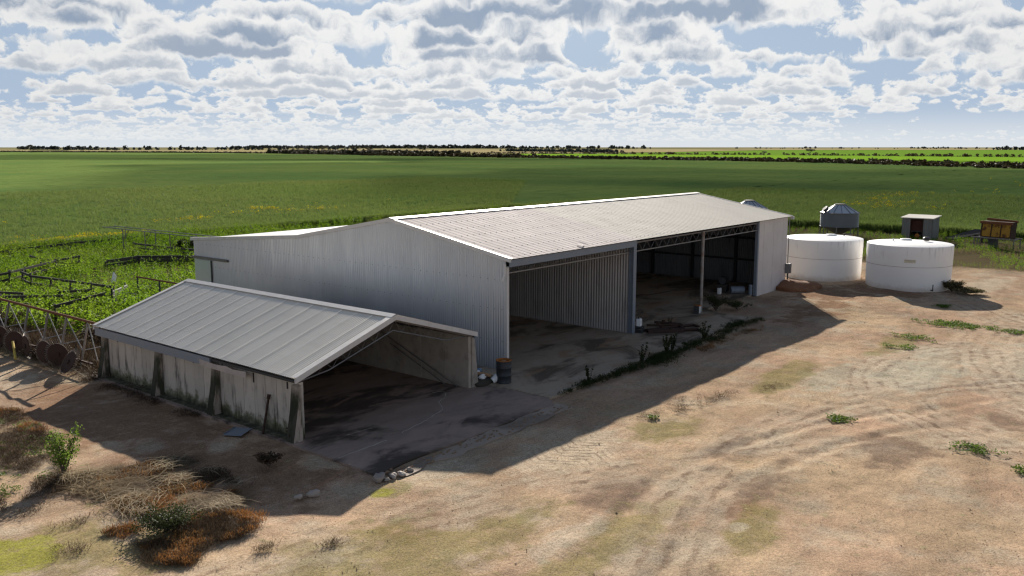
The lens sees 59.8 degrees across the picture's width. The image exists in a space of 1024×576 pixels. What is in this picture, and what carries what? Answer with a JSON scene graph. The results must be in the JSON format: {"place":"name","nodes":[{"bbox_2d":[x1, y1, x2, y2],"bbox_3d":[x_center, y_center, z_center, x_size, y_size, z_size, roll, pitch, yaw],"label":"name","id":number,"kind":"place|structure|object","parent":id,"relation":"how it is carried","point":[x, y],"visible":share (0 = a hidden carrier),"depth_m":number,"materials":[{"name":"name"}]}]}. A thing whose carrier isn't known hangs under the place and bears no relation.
{"place":"outdoors","nodes":[
{"label":"outdoors","id":0,"kind":"place"},
{"bbox_2d":[0,149,36,150],"bbox_3d":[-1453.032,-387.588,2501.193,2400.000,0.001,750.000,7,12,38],"label":"stubble field","id":1,"kind":"structure","parent":0,"point":[15,150],"depth_m":2259.69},
{"bbox_2d":[0,407,60,497],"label":"dry brush","id":2,"kind":"object","parent":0,"point":[3,473],"visible":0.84,"depth_m":26.32,"materials":[{"name":"brown plant"}]},
{"bbox_2d":[111,272,115,282],"bbox_3d":[-23.770,-0.132,53.074,0.190,1.650,0.360,4,10,22],"label":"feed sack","id":3,"kind":"object","parent":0,"point":[113,276],"visible":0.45,"depth_m":52.95,"materials":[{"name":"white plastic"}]},
{"bbox_2d":[68,149,741,152],"bbox_3d":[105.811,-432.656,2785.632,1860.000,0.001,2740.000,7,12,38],"label":"stubble field","id":4,"kind":"structure","parent":0,"point":[625,150],"depth_m":2259.69,"materials":[{"name":"plant"}]},
{"bbox_2d":[499,148,623,152],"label":"hedgerow","id":5,"kind":"object","parent":4,"relation":"on","point":[566,150],"visible":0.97,"depth_m":1579.10,"materials":[{"name":"plant"}]},
{"bbox_2d":[0,147,1023,575],"bbox_3d":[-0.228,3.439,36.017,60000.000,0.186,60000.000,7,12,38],"label":"ground","id":6,"kind":"structure","parent":0,"point":[446,521],"depth_m":25.11,"materials":[{"name":"soil"}]},
{"bbox_2d":[0,291,23,301],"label":"stockyard rail","id":7,"kind":"object","parent":6,"relation":"on","point":[14,293],"visible":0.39,"depth_m":48.23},
{"bbox_2d":[0,306,29,324],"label":"shrub","id":8,"kind":"object","parent":6,"relation":"on","point":[4,315],"visible":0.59,"depth_m":43.45,"materials":[{"name":"green plant"}]},
{"bbox_2d":[0,294,64,311],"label":"stockyard rail","id":9,"kind":"object","parent":6,"relation":"on","point":[21,296],"visible":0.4,"depth_m":47.12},
{"bbox_2d":[0,255,80,290],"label":"stockyard rail","id":10,"kind":"object","parent":6,"relation":"on","point":[25,268],"visible":0.51,"depth_m":58.55,"materials":[{"name":"metal"}]},
{"bbox_2d":[29,255,64,270],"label":"stockyard rail","id":11,"kind":"object","parent":6,"relation":"on","point":[30,256],"visible":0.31,"depth_m":65.07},
{"bbox_2d":[0,298,100,375],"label":"wheel rake","id":12,"kind":"object","parent":6,"relation":"on","point":[45,351],"visible":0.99,"depth_m":37.45,"materials":[{"name":"metal"}]},
{"bbox_2d":[44,421,83,472],"bbox_3d":[-12.426,4.519,24.548,0.921,1.410,1.337,-1,9,-7],"label":"shrub","id":13,"kind":"object","parent":6,"relation":"on","point":[62,459],"visible":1,"depth_m":24.51,"materials":[{"name":"green plant"}]},
{"bbox_2d":[20,269,115,307],"bbox_3d":[-26.929,0.007,53.150,10.820,1.355,0.692,7,11,36],"label":"stockyard rail","id":14,"kind":"object","parent":6,"relation":"on","point":[30,275],"visible":0.64,"depth_m":53.20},
{"bbox_2d":[0,234,147,256],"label":"stockyard rail","id":15,"kind":"object","parent":6,"relation":"on","point":[70,243],"visible":0.35,"depth_m":75.77,"materials":[{"name":"metal"}]},
{"bbox_2d":[0,319,150,390],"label":"brown brush","id":16,"kind":"object","parent":6,"relation":"on","point":[89,355],"visible":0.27,"depth_m":38.98,"materials":[{"name":"plant"}]},
{"bbox_2d":[57,288,94,299],"bbox_3d":[-23.974,0.687,48.947,1.890,1.327,0.186,-4,10,-24],"label":"stockyard rail","id":17,"kind":"object","parent":6,"relation":"on","point":[84,290],"visible":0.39,"depth_m":48.78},
{"bbox_2d":[53,291,105,330],"bbox_3d":[-22.253,1.143,46.016,0.186,1.343,4.220,2,9,9],"label":"stockyard rail","id":18,"kind":"object","parent":6,"relation":"on","point":[80,300],"visible":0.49,"depth_m":45.21,"materials":[{"name":"metal"}]},
{"bbox_2d":[78,323,105,345],"bbox_3d":[-18.505,2.141,40.513,2.654,1.120,2.154,7,12,38],"label":"shrub","id":19,"kind":"object","parent":6,"relation":"on","point":[96,338],"visible":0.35,"depth_m":40.00,"materials":[{"name":"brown plant"}]},
{"bbox_2d":[111,283,127,301],"bbox_3d":[-22.392,0.459,50.781,0.160,1.200,2.300,-1,9,-5],"label":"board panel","id":20,"kind":"object","parent":6,"relation":"on","point":[119,290],"visible":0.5,"depth_m":50.25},
{"bbox_2d":[0,150,264,153],"bbox_3d":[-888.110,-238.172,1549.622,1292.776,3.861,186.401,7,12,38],"label":"hedgerow","id":21,"kind":"object","parent":6,"relation":"on","point":[138,151],"visible":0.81,"depth_m":1358.63,"materials":[{"name":"green plant"}]},
{"bbox_2d":[0,406,268,565],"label":"red ground plants","id":22,"kind":"object","parent":6,"relation":"on","point":[242,513],"visible":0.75,"depth_m":21.94,"materials":[{"name":"plant"}]},
{"bbox_2d":[77,374,206,416],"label":"wall foot weeds","id":23,"kind":"object","parent":6,"relation":"on","point":[154,401],"depth_m":32.56,"materials":[{"name":"plant"}]},
{"bbox_2d":[121,276,177,299],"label":"pipe gate","id":24,"kind":"structure","parent":6,"relation":"on","point":[137,277],"depth_m":50.04,"materials":[{"name":"metal"}]},
{"bbox_2d":[37,448,261,522],"bbox_3d":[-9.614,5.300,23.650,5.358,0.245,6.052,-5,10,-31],"label":"dry straw","id":25,"kind":"object","parent":6,"relation":"on","point":[116,484],"visible":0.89,"depth_m":23.67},
{"bbox_2d":[104,255,194,267],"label":"stockyard rail","id":26,"kind":"object","parent":6,"relation":"on","point":[167,258],"visible":0.65,"depth_m":65.29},
{"bbox_2d":[104,226,218,253],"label":"pipe trellis","id":27,"kind":"object","parent":6,"relation":"on","point":[155,232],"visible":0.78,"depth_m":72.73,"materials":[{"name":"metal"}]},
{"bbox_2d":[133,242,193,254],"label":"stockyard rail","id":28,"kind":"object","parent":6,"relation":"on","point":[163,247],"visible":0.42,"depth_m":72.21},
{"bbox_2d":[128,500,210,538],"bbox_3d":[-8.347,5.485,21.187,1.650,0.554,1.893,7,12,38],"label":"shrub","id":29,"kind":"object","parent":6,"relation":"on","point":[157,520],"visible":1,"depth_m":21.00,"materials":[{"name":"green plant"}]},
{"bbox_2d":[0,404,353,567],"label":"brown brush","id":30,"kind":"object","parent":6,"relation":"on","point":[212,528],"visible":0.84,"depth_m":23.44,"materials":[{"name":"plant"}]},
{"bbox_2d":[172,239,193,252],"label":"shrub","id":31,"kind":"object","parent":6,"relation":"on","point":[180,242],"visible":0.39,"depth_m":72.62,"materials":[{"name":"green plant"}]},
{"bbox_2d":[16,145,356,149],"bbox_3d":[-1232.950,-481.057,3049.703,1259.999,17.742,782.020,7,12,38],"label":"hedgerow","id":32,"kind":"object","parent":6,"relation":"on","point":[51,147],"visible":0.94,"depth_m":2664.72,"materials":[{"name":"plant"}]},
{"bbox_2d":[223,426,251,435],"bbox_3d":[-8.725,4.556,28.309,0.600,0.040,0.800,2,9,10],"label":"tin sheet","id":33,"kind":"object","parent":6,"relation":"on","point":[237,431],"visible":1,"depth_m":28.30,"materials":[{"name":"blue paint"}]},
{"bbox_2d":[0,201,531,332],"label":"weed cover","id":34,"kind":"object","parent":6,"relation":"on","point":[85,268],"visible":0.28,"depth_m":60.53,"materials":[{"name":"green plant"}]},
{"bbox_2d":[262,394,270,433],"bbox_3d":[-7.820,4.016,28.253,0.090,1.240,0.454,4,10,25],"label":"iron bar","id":35,"kind":"object","parent":6,"relation":"on","point":[266,410],"visible":1,"depth_m":28.23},
{"bbox_2d":[253,451,285,466],"bbox_3d":[-6.970,4.878,25.393,0.812,0.429,0.869,7,12,38],"label":"shrub","id":36,"kind":"object","parent":6,"relation":"on","point":[264,458],"visible":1,"depth_m":25.29,"materials":[{"name":"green plant"}]},
{"bbox_2d":[294,494,302,499],"bbox_3d":[-5.553,5.423,23.089,0.251,0.152,0.172,-5,10,-30],"label":"concrete lump","id":37,"kind":"object","parent":6,"relation":"on","point":[299,496],"visible":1,"depth_m":23.05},
{"bbox_2d":[306,489,319,497],"bbox_3d":[-5.212,5.376,23.278,0.362,0.223,0.253,-6,11,-32],"label":"concrete lump","id":38,"kind":"object","parent":6,"relation":"on","point":[314,493],"visible":1,"depth_m":23.21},
{"bbox_2d":[92,351,553,475],"bbox_3d":[-7.449,3.897,33.441,16.931,0.235,9.164,7,12,38],"label":"concrete apron","id":39,"kind":"object","parent":6,"relation":"on","point":[343,400],"visible":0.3,"depth_m":30.30,"materials":[{"name":"concrete"}]},
{"bbox_2d":[93,279,477,443],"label":"storage shed","id":40,"kind":"structure","parent":39,"relation":"on","point":[165,344],"depth_m":31.99,"materials":[{"name":"metal"}]},
{"bbox_2d":[339,391,445,457],"bbox_3d":[-3.699,4.406,29.452,1.550,0.001,7.629,4,10,25],"label":"slab crack","id":41,"kind":"object","parent":39,"relation":"on","point":[403,431],"visible":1,"depth_m":28.67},
{"bbox_2d":[260,149,463,154],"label":"hedgerow","id":42,"kind":"object","parent":6,"relation":"on","point":[331,152],"visible":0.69,"depth_m":1016.20,"materials":[{"name":"green plant"}]},
{"bbox_2d":[232,144,511,148],"bbox_3d":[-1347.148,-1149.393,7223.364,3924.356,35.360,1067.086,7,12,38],"label":"hedgerow","id":43,"kind":"object","parent":6,"relation":"on","point":[478,146],"visible":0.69,"depth_m":6526.87,"materials":[{"name":"plant"}]},
{"bbox_2d":[372,472,384,482],"bbox_3d":[-3.605,5.187,24.376,0.353,0.268,0.471,8,12,41],"label":"concrete lump","id":44,"kind":"object","parent":6,"relation":"on","point":[378,477],"visible":1,"depth_m":24.23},
{"bbox_2d":[389,472,396,479],"bbox_3d":[-3.280,5.190,24.503,0.220,0.183,0.298,0,9,0],"label":"concrete lump","id":45,"kind":"object","parent":6,"relation":"on","point":[393,475],"visible":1,"depth_m":24.46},
{"bbox_2d":[398,471,405,476],"bbox_3d":[-3.067,5.170,24.674,0.293,0.165,0.188,6,11,35],"label":"concrete lump","id":46,"kind":"object","parent":6,"relation":"on","point":[401,474],"visible":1,"depth_m":24.64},
{"bbox_2d":[360,152,535,157],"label":"hedgerow","id":47,"kind":"object","parent":6,"relation":"on","point":[474,154],"visible":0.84,"depth_m":794.42,"materials":[{"name":"green plant"}]},
{"bbox_2d":[387,403,572,476],"bbox_3d":[-0.692,4.766,28.030,0.911,0.212,8.604,7,11,36],"label":"gravel strip","id":48,"kind":"object","parent":6,"relation":"on","point":[462,450],"visible":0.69,"depth_m":27.97,"materials":[{"name":"gravel"}]},
{"bbox_2d":[385,407,570,474],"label":"rubble chips","id":49,"kind":"object","parent":48,"relation":"on","point":[411,466],"visible":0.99,"depth_m":27.26,"materials":[{"name":"stone"}]},
{"bbox_2d":[475,375,492,386],"bbox_3d":[-1.127,3.614,34.346,0.960,0.494,1.494,7,12,38],"label":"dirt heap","id":50,"kind":"object","parent":6,"relation":"on","point":[486,381],"visible":0.44,"depth_m":33.86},
{"bbox_2d":[478,372,491,376],"bbox_3d":[-1.064,3.330,34.255,0.550,0.238,0.140,-1,9,-6],"label":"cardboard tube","id":51,"kind":"object","parent":50,"relation":"on","point":[486,374],"visible":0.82,"depth_m":34.21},
{"bbox_2d":[190,192,794,368],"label":"machinery shed","id":52,"kind":"structure","parent":6,"relation":"on","point":[485,273],"depth_m":43.65,"materials":[{"name":"metal"}]},
{"bbox_2d":[195,259,212,282],"bbox_3d":[-16.958,-0.156,49.071,1.660,2.850,0.050,7,12,38],"label":"sliding door","id":53,"kind":"structure","parent":52,"relation":"in","point":[203,268],"depth_m":48.93,"materials":[{"name":"metal"}]},
{"bbox_2d":[0,203,1023,252],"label":"crop edge","id":54,"kind":"object","parent":6,"relation":"on","point":[886,227],"visible":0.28,"depth_m":96.56,"materials":[{"name":"green plant"}]},
{"bbox_2d":[101,290,1022,575],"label":"yard stones","id":55,"kind":"object","parent":6,"relation":"on","point":[753,464],"visible":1,"depth_m":26.64,"materials":[{"name":"stone"}]},
{"bbox_2d":[485,145,650,148],"bbox_3d":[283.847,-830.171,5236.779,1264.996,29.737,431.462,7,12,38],"label":"hedgerow","id":56,"kind":"object","parent":6,"relation":"on","point":[575,147],"visible":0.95,"depth_m":5077.03,"materials":[{"name":"plant"}]},
{"bbox_2d":[463,272,752,399],"bbox_3d":[4.383,1.425,49.015,16.827,0.245,30.511,7,12,38],"label":"concrete apron","id":57,"kind":"object","parent":6,"relation":"on","point":[550,359],"visible":0.21,"depth_m":42.13,"materials":[{"name":"concrete"}]},
{"bbox_2d":[490,374,496,382],"bbox_3d":[-0.619,3.457,34.262,0.439,0.416,0.348,-2,9,-14],"label":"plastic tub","id":58,"kind":"object","parent":57,"relation":"on","point":[494,378],"visible":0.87,"depth_m":34.12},
{"bbox_2d":[496,358,511,383],"bbox_3d":[-0.317,3.192,34.226,0.608,0.890,0.608,7,12,38],"label":"oil drum","id":59,"kind":"object","parent":57,"relation":"on","point":[503,370],"visible":1,"depth_m":34.00,"materials":[{"name":"black paint"}]},
{"bbox_2d":[584,365,593,378],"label":"weed plant","id":60,"kind":"object","parent":57,"relation":"on","point":[587,372],"visible":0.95,"depth_m":34.29,"materials":[{"name":"green plant"}]},
{"bbox_2d":[635,326,643,333],"bbox_3d":[6.206,2.016,43.479,0.410,0.320,0.410,5,10,27],"label":"battery crate","id":61,"kind":"object","parent":57,"relation":"on","point":[637,328],"visible":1,"depth_m":43.35,"materials":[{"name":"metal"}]},
{"bbox_2d":[636,317,641,326],"bbox_3d":[6.206,1.640,43.420,0.242,0.451,0.308,4,10,22],"label":"chemical jug","id":62,"kind":"object","parent":61,"relation":"on","point":[638,321],"visible":1,"depth_m":43.30,"materials":[{"name":"white plastic"}]},
{"bbox_2d":[638,342,648,361],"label":"weed plant","id":63,"kind":"object","parent":57,"relation":"on","point":[643,355],"visible":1,"depth_m":37.36,"materials":[{"name":"green plant"}]},
{"bbox_2d":[647,328,683,332],"bbox_3d":[7.488,2.061,43.673,1.800,0.160,0.640,-1,9,-9],"label":"scrap plate","id":64,"kind":"object","parent":57,"relation":"on","point":[664,330],"visible":1,"depth_m":43.45,"materials":[{"name":"metal"}]},
{"bbox_2d":[662,334,672,350],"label":"weed plant","id":65,"kind":"object","parent":57,"relation":"on","point":[666,344],"visible":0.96,"depth_m":39.07,"materials":[{"name":"green plant"}]},
{"bbox_2d":[654,320,684,327],"bbox_3d":[8.002,1.790,44.799,1.653,0.348,0.550,5,11,31],"label":"scrap bar","id":66,"kind":"object","parent":57,"relation":"on","point":[664,322],"visible":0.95,"depth_m":44.84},
{"bbox_2d":[644,323,698,331],"bbox_3d":[7.931,1.953,44.234,3.114,0.221,0.469,-4,10,-25],"label":"scrap bar","id":67,"kind":"object","parent":57,"relation":"on","point":[677,326],"visible":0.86,"depth_m":44.48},
{"bbox_2d":[647,322,683,328],"bbox_3d":[7.625,1.885,44.322,1.773,0.308,0.561,-1,9,-4],"label":"scrap bar","id":68,"kind":"object","parent":67,"relation":"on","point":[659,324],"visible":0.95,"depth_m":44.41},
{"bbox_2d":[671,333,678,348],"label":"weed plant","id":69,"kind":"object","parent":57,"relation":"on","point":[674,341],"visible":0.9,"depth_m":39.54,"materials":[{"name":"green plant"}]},
{"bbox_2d":[669,328,700,331],"bbox_3d":[8.208,2.056,43.683,2.285,0.214,0.505,0,9,-1],"label":"scrap bar","id":70,"kind":"object","parent":57,"relation":"on","point":[691,329],"visible":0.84,"depth_m":43.75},
{"bbox_2d":[694,304,701,313],"bbox_3d":[10.115,1.153,48.563,0.410,0.430,0.625,4,10,22],"label":"bucket","id":71,"kind":"object","parent":57,"relation":"on","point":[697,308],"visible":1,"depth_m":48.32,"materials":[{"name":"white plastic"}]},
{"bbox_2d":[717,276,728,292],"bbox_3d":[13.233,-0.250,55.794,0.600,0.940,1.000,4,10,22],"label":"motor","id":72,"kind":"object","parent":57,"relation":"on","point":[723,284],"visible":0.89,"depth_m":55.41,"materials":[{"name":"metal"}]},
{"bbox_2d":[729,286,744,293],"bbox_3d":[13.923,0.114,55.026,0.840,0.480,0.480,-1,9,-6],"label":"steel drum","id":73,"kind":"object","parent":57,"relation":"on","point":[736,289],"visible":1,"depth_m":54.84,"materials":[{"name":"blue paint"}]},
{"bbox_2d":[748,284,752,294],"bbox_3d":[14.630,0.105,54.574,0.240,0.620,0.234,7,12,38],"label":"pipe offcut","id":74,"kind":"object","parent":57,"relation":"on","point":[750,288],"visible":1,"depth_m":54.49,"materials":[{"name":"blue paint"}]},
{"bbox_2d":[645,414,659,418],"bbox_3d":[4.732,4.324,29.991,0.498,0.138,0.491,7,12,38],"label":"weed patch","id":75,"kind":"object","parent":6,"relation":"on","point":[652,416],"visible":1,"depth_m":29.90,"materials":[{"name":"green plant"}]},
{"bbox_2d":[557,316,764,395],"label":"slab edge weeds","id":76,"kind":"object","parent":6,"relation":"on","point":[661,357],"visible":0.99,"depth_m":38.10,"materials":[{"name":"green plant"}]},
{"bbox_2d":[699,321,710,337],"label":"weed plant","id":77,"kind":"object","parent":6,"relation":"on","point":[703,332],"visible":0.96,"depth_m":41.89,"materials":[{"name":"green plant"}]},
{"bbox_2d":[636,381,783,419],"bbox_3d":[7.181,3.941,32.293,7.854,0.168,1.586,-7,11,-37],"label":"brown brush","id":78,"kind":"object","parent":6,"relation":"on","point":[681,409],"visible":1,"depth_m":31.85,"materials":[{"name":"plant"}]},
{"bbox_2d":[704,295,729,310],"bbox_3d":[11.231,0.809,49.232,1.487,0.951,1.195,7,12,38],"label":"shrub","id":79,"kind":"object","parent":6,"relation":"on","point":[716,303],"visible":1,"depth_m":49.07,"materials":[{"name":"green plant"}]},
{"bbox_2d":[696,325,762,351],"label":"plants","id":80,"kind":"object","parent":6,"relation":"on","point":[706,347],"visible":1,"depth_m":41.39,"materials":[{"name":"plant"}]},
{"bbox_2d":[720,300,751,308],"bbox_3d":[12.605,0.960,49.625,1.452,0.531,1.789,-5,10,-28],"label":"shrub","id":81,"kind":"object","parent":6,"relation":"on","point":[737,304],"visible":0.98,"depth_m":49.72,"materials":[{"name":"green plant"}]},
{"bbox_2d":[464,151,1022,156],"bbox_3d":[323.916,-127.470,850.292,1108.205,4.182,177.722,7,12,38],"label":"hedgerow","id":82,"kind":"object","parent":6,"relation":"on","point":[837,154],"visible":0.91,"depth_m":979.29,"materials":[{"name":"green plant"}]},
{"bbox_2d":[740,200,767,208],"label":"grain silo","id":83,"kind":"object","parent":6,"relation":"on","point":[753,203],"visible":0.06,"depth_m":95.63,"materials":[{"name":"metal"}]},
{"bbox_2d":[502,154,1023,168],"bbox_3d":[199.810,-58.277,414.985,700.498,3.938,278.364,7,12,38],"label":"hedgerow","id":84,"kind":"object","parent":6,"relation":"on","point":[977,165],"visible":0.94,"depth_m":485.21,"materials":[{"name":"green plant"}]},
{"bbox_2d":[776,279,822,291],"bbox_3d":[18.447,0.037,57.618,2.742,1.233,3.831,7,12,38],"label":"dirt mound","id":85,"kind":"object","parent":6,"relation":"on","point":[788,285],"visible":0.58,"depth_m":56.63,"materials":[{"name":"soil"}]},
{"bbox_2d":[785,234,863,281],"bbox_3d":[21.905,-2.284,62.692,5.242,2.990,5.242,7,12,38],"label":"water tank","id":86,"kind":"object","parent":6,"relation":"on","point":[825,257],"visible":0.91,"depth_m":60.56,"materials":[{"name":"white plastic"}]},
{"bbox_2d":[819,203,859,235],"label":"grain silo","id":87,"kind":"object","parent":6,"relation":"on","point":[839,218],"visible":0.99,"depth_m":88.84,"materials":[{"name":"metal"}]},
{"bbox_2d":[826,413,857,422],"bbox_3d":[10.912,4.363,29.724,1.115,0.151,0.997,7,12,38],"label":"weed patch","id":88,"kind":"object","parent":6,"relation":"on","point":[839,418],"visible":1,"depth_m":29.73,"materials":[{"name":"green plant"}]},
{"bbox_2d":[881,342,918,349],"bbox_3d":[17.691,2.633,40.647,1.617,0.145,1.290,7,12,38],"label":"weed patch","id":89,"kind":"object","parent":6,"relation":"on","point":[904,346],"visible":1,"depth_m":40.54,"materials":[{"name":"green plant"}]},
{"bbox_2d":[787,225,1023,270],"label":"tall grass","id":90,"kind":"structure","parent":6,"relation":"on","point":[1009,254],"depth_m":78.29,"materials":[{"name":"plant"}]},
{"bbox_2d":[865,237,953,291],"bbox_3d":[26.031,-1.720,58.368,5.242,3.230,5.242,7,12,38],"label":"water tank","id":91,"kind":"object","parent":6,"relation":"on","point":[925,264],"visible":1,"depth_m":56.31,"materials":[{"name":"white plastic"}]},
{"bbox_2d":[890,332,937,342],"bbox_3d":[19.251,2.326,42.566,1.361,0.151,2.579,-8,12,-40],"label":"weed patch","id":92,"kind":"object","parent":6,"relation":"on","point":[912,337],"visible":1,"depth_m":42.44,"materials":[{"name":"green plant"}]},
{"bbox_2d":[900,214,941,240],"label":"tin hut","id":93,"kind":"object","parent":6,"relation":"on","point":[922,225],"visible":0.68,"depth_m":86.60,"materials":[{"name":"metal"}]},
{"bbox_2d":[911,220,922,230],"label":"door panel","id":94,"kind":"structure","parent":93,"relation":"in","point":[916,225],"depth_m":86.53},
{"bbox_2d":[931,304,950,308],"bbox_3d":[24.615,1.013,50.866,1.131,0.141,1.511,7,12,38],"label":"weed patch","id":95,"kind":"object","parent":6,"relation":"on","point":[943,305],"visible":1,"depth_m":50.77,"materials":[{"name":"green plant"}]},
{"bbox_2d":[941,280,965,290],"bbox_3d":[27.782,-0.137,56.132,1.613,0.721,1.092,2,9,11],"label":"shrub","id":96,"kind":"object","parent":6,"relation":"on","point":[954,284],"visible":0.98,"depth_m":55.99,"materials":[{"name":"green plant"}]},
{"bbox_2d":[911,318,1011,329],"bbox_3d":[22.798,1.856,45.537,2.434,0.154,4.570,-7,11,-37],"label":"weed patch","id":97,"kind":"object","parent":6,"relation":"on","point":[951,324],"visible":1,"depth_m":45.42,"materials":[{"name":"green plant"}]},
{"bbox_2d":[951,286,986,293],"bbox_3d":[28.357,0.161,55.317,2.015,0.384,1.985,-3,10,-20],"label":"shrub","id":98,"kind":"object","parent":6,"relation":"on","point":[968,290],"visible":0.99,"depth_m":55.07,"materials":[{"name":"green plant"}]},
{"bbox_2d":[945,440,1008,454],"bbox_3d":[13.976,4.836,26.725,1.631,0.155,1.159,7,12,38],"label":"weed patch","id":99,"kind":"object","parent":6,"relation":"on","point":[976,448],"visible":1,"depth_m":26.82,"materials":[{"name":"green plant"}]},
{"bbox_2d":[971,218,1022,250],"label":"field bin","id":100,"kind":"object","parent":6,"relation":"on","point":[994,230],"visible":0.94,"depth_m":79.58,"materials":[{"name":"metal"}]},
{"bbox_2d":[988,328,1023,333],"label":"weed patch","id":101,"kind":"object","parent":6,"relation":"on","point":[1015,331],"visible":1,"depth_m":43.80,"materials":[{"name":"green plant"}]},
{"bbox_2d":[993,146,1023,149],"bbox_3d":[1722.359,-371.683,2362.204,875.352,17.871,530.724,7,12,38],"label":"hedgerow","id":102,"kind":"object","parent":6,"relation":"on","point":[1014,148],"visible":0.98,"depth_m":2713.06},
{"bbox_2d":[1010,464,1023,474],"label":"weed patch","id":103,"kind":"object","parent":6,"relation":"on","point":[1020,468],"visible":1,"depth_m":25.03,"materials":[{"name":"green plant"}]},
{"bbox_2d":[0,152,1023,243],"bbox_3d":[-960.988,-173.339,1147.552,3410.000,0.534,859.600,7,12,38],"label":"crop field","id":104,"kind":"structure","parent":0,"point":[553,179],"depth_m":265.48,"materials":[{"name":"plant"}]},
{"bbox_2d":[0,175,1023,243],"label":"crop heads","id":105,"kind":"object","parent":104,"relation":"on","point":[429,194],"visible":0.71,"depth_m":133.86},
{"bbox_2d":[2,178,1021,243],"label":"yellow flowers","id":106,"kind":"object","parent":104,"relation":"on","point":[201,216],"visible":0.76,"depth_m":118.84,"materials":[{"name":"plant"}]},
{"bbox_2d":[0,0,1023,146],"label":"sky","id":107,"kind":"structure","parent":0,"point":[101,73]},
{"bbox_2d":[471,154,1023,163],"bbox_3d":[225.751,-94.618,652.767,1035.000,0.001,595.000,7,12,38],"label":"bright green field","id":108,"kind":"structure","parent":0,"point":[965,159],"depth_m":751.37,"materials":[{"name":"plant"}]},
{"bbox_2d":[560,150,1023,156],"bbox_3d":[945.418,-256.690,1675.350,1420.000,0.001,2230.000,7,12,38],"label":"green field","id":109,"kind":"structure","parent":0,"point":[973,153],"depth_m":1435.29,"materials":[{"name":"plant"}]},
{"bbox_2d":[733,148,1001,149],"bbox_3d":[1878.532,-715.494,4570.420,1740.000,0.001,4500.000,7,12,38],"label":"stubble field","id":110,"kind":"structure","parent":0,"point":[874,149],"depth_m":3172.10,"materials":[{"name":"plant"}]},
{"bbox_2d":[735,146,1012,148],"bbox_3d":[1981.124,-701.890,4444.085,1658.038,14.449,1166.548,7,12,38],"label":"hedgerow","id":111,"kind":"object","parent":110,"relation":"on","point":[815,147],"visible":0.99,"depth_m":4445.73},
{"bbox_2d":[942,229,987,241],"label":"loading ramp","id":112,"kind":"structure","parent":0,"point":[973,232],"depth_m":86.39,"materials":[{"name":"metal"}]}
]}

